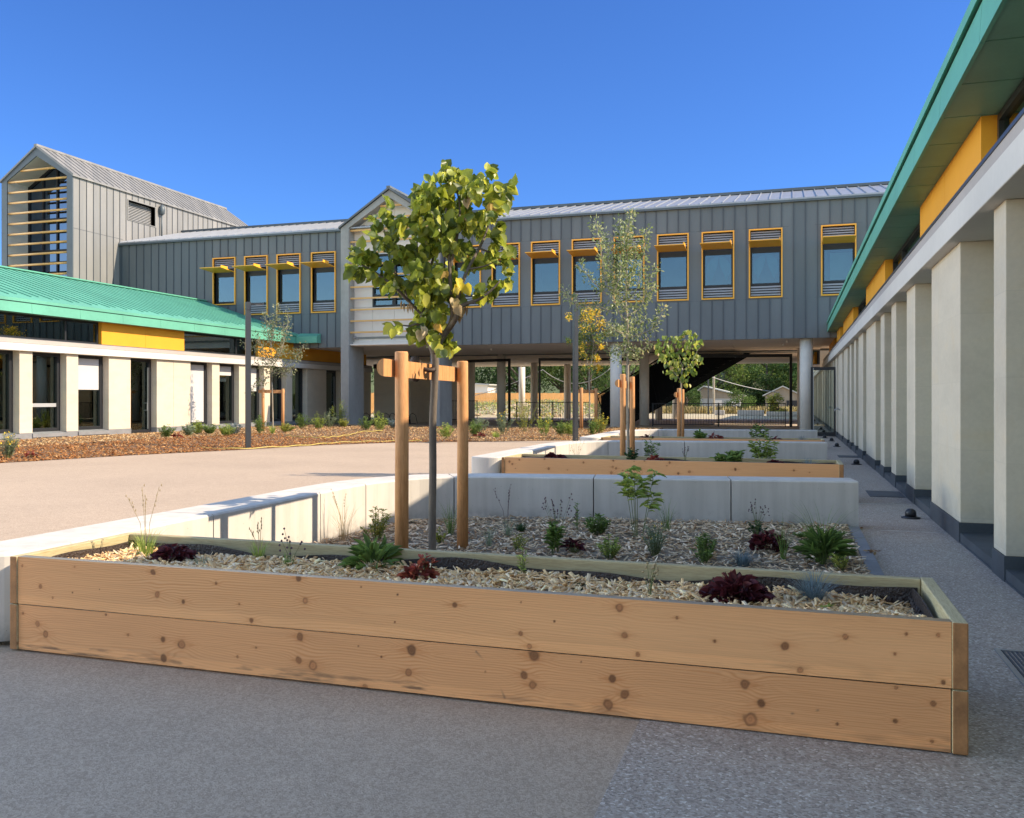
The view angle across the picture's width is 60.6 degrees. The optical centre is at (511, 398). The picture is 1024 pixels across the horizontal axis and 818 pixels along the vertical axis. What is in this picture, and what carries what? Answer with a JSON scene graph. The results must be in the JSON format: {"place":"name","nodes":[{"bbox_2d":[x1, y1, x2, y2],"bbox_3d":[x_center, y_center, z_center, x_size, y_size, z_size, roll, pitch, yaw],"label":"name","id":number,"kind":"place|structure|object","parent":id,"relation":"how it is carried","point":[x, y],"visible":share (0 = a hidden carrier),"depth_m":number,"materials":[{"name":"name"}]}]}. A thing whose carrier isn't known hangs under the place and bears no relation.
{"place":"outdoors","nodes":[
{"label":"outdoors","id":0,"kind":"place"},
{"bbox_2d":[0,144,247,284],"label":"gabled tower","id":1,"kind":"structure","parent":0,"point":[64,214],"depth_m":45.54,"materials":[{"name":"metal"}]},
{"bbox_2d":[0,417,969,817],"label":"pavement","id":2,"kind":"structure","parent":0,"point":[86,737],"depth_m":3.70,"materials":[{"name":"concrete"}]},
{"bbox_2d":[0,265,372,440],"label":"classroom wing","id":3,"kind":"structure","parent":2,"relation":"on","point":[80,357],"depth_m":33.43,"materials":[{"name":"white paint"}]},
{"bbox_2d":[0,350,21,440],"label":"window","id":4,"kind":"structure","parent":3,"relation":"in","point":[6,357],"depth_m":27.68,"materials":[{"name":"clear glass"}]},
{"bbox_2d":[0,312,97,343],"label":"clerestory window","id":5,"kind":"structure","parent":3,"relation":"in","point":[15,325],"depth_m":29.27,"materials":[{"name":"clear glass"}]},
{"bbox_2d":[32,352,68,438],"bbox_3d":[-15.393,-0.060,28.943,0.455,2.920,1.450,0,0,18],"label":"window","id":6,"kind":"structure","parent":3,"relation":"in","point":[45,366],"depth_m":29.14,"materials":[{"name":"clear glass"}]},
{"bbox_2d":[78,355,110,435],"bbox_3d":[-14.858,-0.060,30.778,0.552,2.920,1.470,0,0,18],"label":"window","id":7,"kind":"structure","parent":3,"relation":"in","point":[90,368],"depth_m":30.99,"materials":[{"name":"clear glass"}]},
{"bbox_2d":[131,358,150,432],"bbox_3d":[-14.191,-0.120,33.184,0.164,2.800,1.400,0,0,18],"label":"door","id":8,"kind":"structure","parent":3,"relation":"in","point":[140,368],"depth_m":33.41,"materials":[{"name":"black glass"}]},
{"bbox_2d":[190,362,212,429],"bbox_3d":[-13.024,-0.060,36.359,0.455,2.920,1.460,0,0,18],"label":"window","id":9,"kind":"structure","parent":3,"relation":"in","point":[198,370],"depth_m":36.62,"materials":[{"name":"white glass"}]},
{"bbox_2d":[184,332,255,355],"bbox_3d":[-12.686,-2.333,38.083,0.090,0.795,5.170,0,0,18],"label":"clerestory window","id":10,"kind":"structure","parent":3,"relation":"in","point":[194,342],"depth_m":37.73,"materials":[{"name":"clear glass"}]},
{"bbox_2d":[219,364,240,427],"bbox_3d":[-12.447,-0.060,38.164,0.455,2.920,1.450,0,0,18],"label":"window","id":11,"kind":"structure","parent":3,"relation":"in","point":[226,371],"depth_m":38.50,"materials":[{"name":"black glass"}]},
{"bbox_2d":[251,366,258,427],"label":"window","id":12,"kind":"structure","parent":3,"relation":"in","point":[254,371],"depth_m":40.50,"materials":[{"name":"white glass"}]},
{"bbox_2d":[270,367,287,426],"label":"window","id":13,"kind":"structure","parent":3,"relation":"in","point":[276,380],"depth_m":42.15,"materials":[{"name":"black glass"}]},
{"bbox_2d":[292,368,308,425],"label":"window","id":14,"kind":"structure","parent":3,"relation":"in","point":[297,379],"depth_m":43.93,"materials":[{"name":"black glass"}]},
{"bbox_2d":[326,370,335,421],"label":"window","id":15,"kind":"structure","parent":3,"relation":"in","point":[330,375],"depth_m":47.17,"materials":[{"name":"glass"}]},
{"bbox_2d":[0,424,662,462],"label":"bark bed","id":16,"kind":"object","parent":2,"relation":"on","point":[270,440],"visible":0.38,"depth_m":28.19,"materials":[{"name":"wood"}]},
{"bbox_2d":[0,431,19,457],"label":"shrub","id":17,"kind":"object","parent":16,"relation":"on","point":[9,449],"visible":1,"depth_m":19.79,"materials":[{"name":"green plant"}]},
{"bbox_2d":[0,433,483,462],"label":"bark chips","id":18,"kind":"object","parent":16,"relation":"on","point":[71,455],"visible":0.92,"depth_m":24.52,"materials":[{"name":"brown wood"}]},
{"bbox_2d":[245,302,263,447],"bbox_3d":[-7.201,-0.645,24.416,0.562,4.090,0.272,0,0,-9],"label":"street lamp","id":19,"kind":"object","parent":16,"relation":"on","point":[248,374],"visible":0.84,"depth_m":24.33,"materials":[{"name":"metal"}]},
{"bbox_2d":[258,388,284,428],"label":"tree stakes","id":20,"kind":"object","parent":16,"relation":"on","point":[262,391],"visible":0.84,"depth_m":35.41,"materials":[{"name":"brown wood"}]},
{"bbox_2d":[239,303,308,427],"bbox_3d":[-9.624,-1.099,35.485,2.960,5.639,1.068,0,0,1],"label":"young tree","id":21,"kind":"object","parent":16,"relation":"on","point":[278,350],"visible":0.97,"depth_m":35.41,"materials":[{"name":"green plant"}]},
{"bbox_2d":[564,306,610,427],"bbox_3d":[3.220,-1.242,36.745,2.040,5.411,2.178,0,0,43],"label":"young tree","id":22,"kind":"object","parent":16,"relation":"on","point":[580,338],"visible":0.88,"depth_m":36.72,"materials":[{"name":"yellow plant"}]},
{"bbox_2d":[578,388,597,428],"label":"tree stakes","id":23,"kind":"object","parent":16,"relation":"on","point":[581,391],"visible":0.78,"depth_m":36.93,"materials":[{"name":"brown wood"}]},
{"bbox_2d":[0,473,857,641],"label":"concrete bench","id":24,"kind":"object","parent":2,"relation":"on","point":[299,514],"visible":0.57,"depth_m":9.39,"materials":[{"name":"concrete"}]},
{"bbox_2d":[10,532,968,754],"bbox_3d":[-0.367,1.132,4.575,4.795,0.516,0.916,0,0,18],"label":"timber planter","id":25,"kind":"object","parent":2,"relation":"on","point":[891,680],"visible":0.91,"depth_m":4.04,"materials":[{"name":"brown wood"}]},
{"bbox_2d":[126,484,166,555],"bbox_3d":[-2.237,0.757,5.371,0.272,0.465,0.310,0,0,18],"label":"grass tuft","id":26,"kind":"object","parent":25,"relation":"in","point":[145,550],"visible":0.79,"depth_m":5.35,"materials":[{"name":"green plant"}]},
{"bbox_2d":[149,543,196,562],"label":"red leaved plant","id":27,"kind":"object","parent":25,"relation":"in","point":[167,551],"visible":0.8,"depth_m":5.12,"materials":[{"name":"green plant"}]},
{"bbox_2d":[337,533,403,570],"bbox_3d":[-0.788,0.885,5.056,0.413,0.233,0.401,0,0,18],"label":"evergreen rosette","id":28,"kind":"object","parent":25,"relation":"in","point":[368,550],"visible":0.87,"depth_m":5.00,"materials":[{"name":"green plant"}]},
{"bbox_2d":[397,558,439,579],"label":"red leaved plant","id":29,"kind":"object","parent":25,"relation":"in","point":[412,572],"visible":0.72,"depth_m":4.64,"materials":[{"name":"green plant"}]},
{"bbox_2d":[68,543,931,617],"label":"wood chips","id":30,"kind":"object","parent":25,"relation":"on","point":[557,581],"visible":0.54,"depth_m":4.56,"materials":[{"name":"beige wood"}]},
{"bbox_2d":[699,569,776,604],"bbox_3d":[1.065,0.901,4.150,0.354,0.181,0.338,0,0,-12],"label":"red leaved plant","id":31,"kind":"object","parent":25,"relation":"in","point":[747,588],"visible":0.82,"depth_m":4.09,"materials":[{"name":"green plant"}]},
{"bbox_2d":[778,565,864,602],"bbox_3d":[1.408,0.898,4.162,0.418,0.205,0.449,0,0,-36],"label":"grass tuft","id":32,"kind":"object","parent":25,"relation":"on","point":[811,593],"visible":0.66,"depth_m":4.16,"materials":[{"name":"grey plant"}]},
{"bbox_2d":[562,293,577,440],"bbox_3d":[1.891,-0.990,28.092,0.562,4.780,0.272,0,0,-9],"label":"street lamp","id":33,"kind":"object","parent":2,"relation":"on","point":[575,374],"visible":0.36,"depth_m":28.05,"materials":[{"name":"metal"}]},
{"bbox_2d":[472,440,826,472],"bbox_3d":[2.134,1.139,16.784,8.398,0.522,3.374,0,0,-34],"label":"concrete bench","id":34,"kind":"object","parent":2,"relation":"on","point":[488,463],"visible":0.45,"depth_m":17.71,"materials":[{"name":"concrete"}]},
{"bbox_2d":[502,454,843,477],"bbox_3d":[2.265,1.132,12.815,4.795,0.516,0.916,0,0,18],"label":"timber planter","id":35,"kind":"object","parent":2,"relation":"on","point":[604,465],"visible":0.38,"depth_m":12.50,"materials":[{"name":"brown wood"}]},
{"bbox_2d":[709,450,744,461],"bbox_3d":[3.127,0.863,12.605,0.472,0.258,0.481,0,0,43],"label":"evergreen rosette","id":36,"kind":"object","parent":35,"relation":"in","point":[733,456],"visible":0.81,"depth_m":12.53,"materials":[{"name":"green plant"}]},
{"bbox_2d":[580,429,816,440],"bbox_3d":[4.310,1.139,23.594,8.398,0.522,3.374,0,0,-34],"label":"concrete bench","id":37,"kind":"object","parent":2,"relation":"on","point":[745,433],"visible":0.4,"depth_m":24.62,"materials":[{"name":"concrete"}]},
{"bbox_2d":[601,436,824,441],"bbox_3d":[4.441,1.132,19.625,4.795,0.516,0.916,0,0,18],"label":"timber planter","id":38,"kind":"object","parent":2,"relation":"on","point":[706,439],"visible":0.12,"depth_m":19.44,"materials":[{"name":"brown wood"}]},
{"bbox_2d":[813,350,828,423],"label":"classroom wing","id":39,"kind":"structure","parent":2,"relation":"on","point":[819,392],"depth_m":48.68,"materials":[{"name":"white paint"}]},
{"bbox_2d":[848,526,884,575],"bbox_3d":[2.804,1.369,6.754,0.106,0.062,5.114,0,0,18],"label":"edging strip","id":40,"kind":"object","parent":2,"relation":"on","point":[872,564],"visible":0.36,"depth_m":7.58,"materials":[{"name":"concrete"}]},
{"bbox_2d":[822,0,1023,597],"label":"classroom wing","id":41,"kind":"structure","parent":2,"relation":"on","point":[925,354],"depth_m":8.68,"materials":[{"name":"white paint"}]},
{"bbox_2d":[811,367,835,435],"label":"glazed gate","id":42,"kind":"structure","parent":41,"relation":"attached to","point":[812,402],"depth_m":32.56,"materials":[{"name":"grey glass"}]},
{"bbox_2d":[893,223,919,270],"bbox_3d":[6.751,-2.333,14.803,0.090,0.795,4.930,0,0,18],"label":"clerestory window","id":43,"kind":"structure","parent":41,"relation":"in","point":[914,237],"depth_m":15.22,"materials":[{"name":"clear glass"}]},
{"bbox_2d":[915,497,931,516],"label":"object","id":44,"kind":"structure","parent":41,"relation":"in","point":[923,503],"depth_m":11.08,"materials":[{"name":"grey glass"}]},
{"bbox_2d":[960,533,993,569],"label":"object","id":45,"kind":"structure","parent":41,"relation":"in","point":[980,545],"depth_m":7.91,"materials":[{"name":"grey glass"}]},
{"bbox_2d":[997,79,1023,139],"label":"clerestory window","id":46,"kind":"structure","parent":41,"relation":"in","point":[1015,103],"depth_m":8.03,"materials":[{"name":"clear glass"}]},
{"bbox_2d":[1005,570,1023,597],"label":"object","id":47,"kind":"structure","parent":41,"relation":"in","point":[1014,578],"depth_m":6.44,"materials":[{"name":"grey glass"}]},
{"bbox_2d":[0,0,970,264],"label":"sky","id":48,"kind":"structure","parent":0,"point":[265,112],"materials":[{"name":"blue"}]},
{"bbox_2d":[373,404,599,417],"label":"planting mound","id":49,"kind":"object","parent":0,"point":[494,415],"visible":0.09,"depth_m":71.20,"materials":[{"name":"brown soil"}]},
{"bbox_2d":[371,398,599,416],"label":"ground cover","id":50,"kind":"object","parent":49,"relation":"on","point":[486,404],"visible":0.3,"depth_m":72.89,"materials":[{"name":"green plant"}]},
{"bbox_2d":[371,365,796,406],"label":"hill","id":51,"kind":"structure","parent":0,"point":[543,390],"depth_m":132.00,"materials":[{"name":"green plant"}]},
{"bbox_2d":[698,364,749,393],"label":"broadleaf tree","id":52,"kind":"object","parent":51,"relation":"on","point":[736,372],"visible":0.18,"depth_m":113.87,"materials":[{"name":"green plant"}]},
{"bbox_2d":[736,363,796,405],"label":"broadleaf tree","id":53,"kind":"object","parent":51,"relation":"on","point":[766,381],"visible":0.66,"depth_m":111.40,"materials":[{"name":"green plant"}]},
{"bbox_2d":[371,413,796,418],"bbox_3d":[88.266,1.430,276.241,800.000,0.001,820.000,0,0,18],"label":"land","id":54,"kind":"structure","parent":0,"point":[700,416],"depth_m":70.66,"materials":[{"name":"beige soil"}]},
{"bbox_2d":[371,393,599,412],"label":"timber fence","id":55,"kind":"object","parent":54,"relation":"on","point":[493,396],"visible":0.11,"depth_m":83.76,"materials":[{"name":"brown wood"}]},
{"bbox_2d":[486,366,562,397],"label":"broadleaf tree","id":56,"kind":"object","parent":54,"relation":"on","point":[514,370],"visible":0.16,"depth_m":96.54,"materials":[{"name":"green plant"}]},
{"bbox_2d":[527,366,586,392],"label":"broadleaf tree","id":57,"kind":"object","parent":54,"relation":"on","point":[551,373],"visible":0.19,"depth_m":96.91,"materials":[{"name":"green plant"}]},
{"bbox_2d":[558,365,609,393],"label":"broadleaf tree","id":58,"kind":"object","parent":54,"relation":"on","point":[599,385],"visible":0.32,"depth_m":93.98,"materials":[{"name":"green plant"}]},
{"bbox_2d":[722,387,756,408],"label":"bush","id":59,"kind":"object","parent":54,"relation":"on","point":[745,399],"visible":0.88,"depth_m":84.94,"materials":[{"name":"green plant"}]},
{"bbox_2d":[766,392,788,411],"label":"bush","id":60,"kind":"object","parent":54,"relation":"on","point":[772,399],"visible":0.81,"depth_m":71.42,"materials":[{"name":"green plant"}]},
{"bbox_2d":[320,518,867,574],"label":"planting soil","id":61,"kind":"structure","parent":0,"point":[667,549],"depth_m":8.20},
{"bbox_2d":[326,489,359,540],"bbox_3d":[-1.581,1.089,8.241,0.512,0.483,0.533,0,0,18],"label":"grass tuft","id":62,"kind":"object","parent":61,"relation":"on","point":[343,528],"visible":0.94,"depth_m":8.25,"materials":[{"name":"beige plant"}]},
{"bbox_2d":[360,506,393,541],"bbox_3d":[-1.249,1.166,8.166,0.246,0.331,0.282,0,0,34],"label":"leafy plant","id":63,"kind":"object","parent":61,"relation":"on","point":[379,531],"visible":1,"depth_m":8.17,"materials":[{"name":"green plant"}]},
{"bbox_2d":[377,351,467,548],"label":"tree stakes","id":64,"kind":"object","parent":61,"relation":"on","point":[401,368],"visible":0.89,"depth_m":6.59,"materials":[{"name":"brown wood"}]},
{"bbox_2d":[343,159,518,549],"bbox_3d":[-0.564,-0.318,7.269,1.392,3.465,1.462,0,0,38],"label":"young tree","id":65,"kind":"object","parent":61,"relation":"on","point":[431,287],"visible":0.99,"depth_m":7.11,"materials":[{"name":"green plant"}]},
{"bbox_2d":[543,521,566,554],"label":"leafy plant","id":66,"kind":"object","parent":61,"relation":"on","point":[552,534],"visible":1,"depth_m":7.46,"materials":[{"name":"green plant"}]},
{"bbox_2d":[559,536,585,552],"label":"red leaved plant","id":67,"kind":"object","parent":61,"relation":"on","point":[572,544],"visible":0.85,"depth_m":7.48,"materials":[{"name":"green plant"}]},
{"bbox_2d":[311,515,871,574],"bbox_3d":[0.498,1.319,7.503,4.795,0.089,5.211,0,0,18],"label":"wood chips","id":68,"kind":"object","parent":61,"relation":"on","point":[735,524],"visible":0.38,"depth_m":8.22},
{"bbox_2d":[584,513,610,534],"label":"leafy plant","id":69,"kind":"object","parent":61,"relation":"on","point":[599,527],"visible":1,"depth_m":8.49,"materials":[{"name":"green plant"}]},
{"bbox_2d":[595,534,621,558],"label":"leafy plant","id":70,"kind":"object","parent":61,"relation":"on","point":[613,552],"visible":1,"depth_m":7.30,"materials":[{"name":"green plant"}]},
{"bbox_2d":[613,465,666,537],"bbox_3d":[1.220,0.986,8.397,0.477,0.690,0.418,0,0,-34],"label":"shrub","id":71,"kind":"object","parent":61,"relation":"on","point":[626,483],"visible":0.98,"depth_m":8.36,"materials":[{"name":"green plant"}]},
{"bbox_2d":[641,522,667,555],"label":"leafy plant","id":72,"kind":"object","parent":61,"relation":"on","point":[656,545],"visible":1,"depth_m":7.41,"materials":[{"name":"green plant"}]},
{"bbox_2d":[690,532,716,563],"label":"leafy plant","id":73,"kind":"object","parent":61,"relation":"on","point":[704,551],"visible":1,"depth_m":7.06,"materials":[{"name":"green plant"}]},
{"bbox_2d":[728,548,765,566],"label":"grass tuft","id":74,"kind":"object","parent":61,"relation":"on","point":[742,560],"visible":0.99,"depth_m":6.93,"materials":[{"name":"blue plant"}]},
{"bbox_2d":[748,529,789,552],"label":"red leaved plant","id":75,"kind":"object","parent":61,"relation":"on","point":[760,540],"visible":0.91,"depth_m":7.59,"materials":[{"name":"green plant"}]},
{"bbox_2d":[790,525,858,564],"bbox_3d":[2.505,1.169,7.040,0.533,0.325,0.482,0,0,18],"label":"leafy plant","id":76,"kind":"object","parent":61,"relation":"on","point":[840,549],"visible":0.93,"depth_m":6.97,"materials":[{"name":"green plant"}]},
{"bbox_2d":[757,501,899,564],"bbox_3d":[2.473,1.070,7.068,1.024,0.520,1.276,0,0,38],"label":"grass tuft","id":77,"kind":"object","parent":61,"relation":"on","point":[819,559],"visible":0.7,"depth_m":7.05,"materials":[{"name":"green plant"}]},
{"bbox_2d":[371,417,828,431],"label":"undercroft floor","id":78,"kind":"structure","parent":0,"point":[817,427],"depth_m":49.28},
{"bbox_2d":[464,358,510,422],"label":"gate frame","id":79,"kind":"object","parent":78,"relation":"on","point":[509,379],"visible":0.59,"depth_m":50.14,"materials":[{"name":"black metal"}]},
{"bbox_2d":[118,181,889,429],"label":"raised school building","id":80,"kind":"structure","parent":78,"relation":"on","point":[760,272],"depth_m":40.32,"materials":[{"name":"metal"}]},
{"bbox_2d":[200,257,235,304],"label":"window","id":81,"kind":"structure","parent":80,"relation":"in","point":[223,268],"depth_m":44.59,"materials":[{"name":"yellow paint"}]},
{"bbox_2d":[232,255,267,314],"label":"window","id":82,"kind":"structure","parent":80,"relation":"in","point":[256,266],"depth_m":44.02,"materials":[{"name":"yellow paint"}]},
{"bbox_2d":[265,253,300,313],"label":"window","id":83,"kind":"structure","parent":80,"relation":"in","point":[288,264],"depth_m":43.46,"materials":[{"name":"blue glass"}]},
{"bbox_2d":[300,251,335,312],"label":"window","id":84,"kind":"structure","parent":80,"relation":"in","point":[326,262],"depth_m":42.88,"materials":[{"name":"blue glass"}]},
{"bbox_2d":[372,254,415,306],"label":"bay window","id":85,"kind":"structure","parent":80,"relation":"in","point":[394,300],"depth_m":42.19,"materials":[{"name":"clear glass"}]},
{"bbox_2d":[491,242,519,306],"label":"window","id":86,"kind":"structure","parent":80,"relation":"in","point":[504,299],"depth_m":40.00,"materials":[{"name":"yellow paint"}]},
{"bbox_2d":[525,240,559,305],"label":"window","id":87,"kind":"structure","parent":80,"relation":"in","point":[543,253],"depth_m":39.44,"materials":[{"name":"yellow paint"}]},
{"bbox_2d":[567,238,601,303],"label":"window","id":88,"kind":"structure","parent":80,"relation":"in","point":[586,249],"depth_m":38.88,"materials":[{"name":"yellow paint"}]},
{"bbox_2d":[611,235,644,302],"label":"window","id":89,"kind":"structure","parent":80,"relation":"in","point":[638,299],"depth_m":38.23,"materials":[{"name":"yellow paint"}]},
{"bbox_2d":[654,233,688,300],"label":"window","id":90,"kind":"structure","parent":80,"relation":"in","point":[669,246],"depth_m":37.70,"materials":[{"name":"yellow paint"}]},
{"bbox_2d":[700,230,733,299],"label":"window","id":91,"kind":"structure","parent":80,"relation":"in","point":[719,243],"depth_m":37.19,"materials":[{"name":"yellow paint"}]},
{"bbox_2d":[748,227,782,297],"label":"window","id":92,"kind":"structure","parent":80,"relation":"in","point":[770,241],"depth_m":36.60,"materials":[{"name":"yellow paint"}]},
{"bbox_2d":[821,223,855,295],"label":"window","id":93,"kind":"structure","parent":80,"relation":"in","point":[842,237],"depth_m":35.80,"materials":[{"name":"blue glass"}]},
{"bbox_2d":[516,402,588,422],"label":"railing","id":94,"kind":"object","parent":78,"relation":"on","point":[551,411],"visible":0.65,"depth_m":49.95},
{"bbox_2d":[539,358,638,422],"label":"gate frame","id":95,"kind":"object","parent":78,"relation":"on","point":[565,359],"visible":0.61,"depth_m":49.85,"materials":[{"name":"black metal"}]},
{"bbox_2d":[598,353,749,423],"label":"staircase","id":96,"kind":"structure","parent":78,"relation":"on","point":[663,387],"depth_m":46.84,"materials":[{"name":"black"}]},
{"bbox_2d":[652,403,785,426],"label":"railing","id":97,"kind":"object","parent":78,"relation":"on","point":[718,424],"visible":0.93,"depth_m":43.66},
{"bbox_2d":[697,354,791,426],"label":"gate frame","id":98,"kind":"object","parent":78,"relation":"on","point":[762,355],"visible":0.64,"depth_m":43.37,"materials":[{"name":"black metal"}]},
{"bbox_2d":[698,386,742,407],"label":"house","id":99,"kind":"structure","parent":0,"point":[721,396],"depth_m":99.65,"materials":[{"name":"grey paint"}]},
{"bbox_2d":[651,405,796,413],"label":"dry grass","id":100,"kind":"structure","parent":0,"point":[699,409],"depth_m":83.05,"materials":[{"name":"beige plant"}]},
{"bbox_2d":[763,386,796,406],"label":"house","id":101,"kind":"structure","parent":0,"point":[783,391],"depth_m":99.31,"materials":[{"name":"beige paint"}]},
{"bbox_2d":[594,428,1023,817],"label":"aggregate path","id":102,"kind":"structure","parent":0,"point":[667,769],"depth_m":3.41,"materials":[{"name":"grey concrete"}]},
{"bbox_2d":[865,490,905,497],"bbox_3d":[5.457,1.404,12.822,0.470,0.032,0.850,0,0,18],"label":"inspection cover","id":103,"kind":"object","parent":102,"relation":"on","point":[897,494],"visible":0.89,"depth_m":12.72,"materials":[{"name":"metal"}]},
{"bbox_2d":[994,648,1023,685],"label":"drain grate","id":104,"kind":"object","parent":102,"relation":"on","point":[1012,668],"visible":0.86,"depth_m":4.66,"materials":[{"name":"grey metal"}]},
{"label":"planting soil","id":105,"kind":"structure","parent":0,"visible":0},
{"bbox_2d":[559,206,670,453],"bbox_3d":[1.809,-0.998,15.473,1.957,4.784,0.919,0,0,0],"label":"young tree","id":106,"kind":"object","parent":105,"relation":"on","point":[616,284],"visible":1,"depth_m":15.44,"materials":[{"name":"green plant"}]},
{"bbox_2d":[615,374,634,455],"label":"tree stakes","id":107,"kind":"object","parent":105,"relation":"on","point":[621,383],"visible":0.84,"depth_m":14.86,"materials":[{"name":"brown wood"}]},
{"bbox_2d":[747,433,779,458],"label":"shrub","id":108,"kind":"object","parent":105,"relation":"on","point":[766,453],"visible":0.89,"depth_m":16.56,"materials":[{"name":"green plant"}]},
{"label":"planting soil","id":109,"kind":"structure","parent":0,"visible":0},
{"bbox_2d":[653,330,703,421],"bbox_3d":[4.226,0.067,22.285,1.315,3.638,1.100,0,0,18],"label":"young tree","id":110,"kind":"object","parent":109,"relation":"on","point":[672,354],"visible":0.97,"depth_m":22.26,"materials":[{"name":"green plant"}]},
{"bbox_2d":[674,388,683,436],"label":"tree stakes","id":111,"kind":"object","parent":109,"relation":"on","point":[680,425],"visible":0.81,"depth_m":21.75,"materials":[{"name":"brown wood"}]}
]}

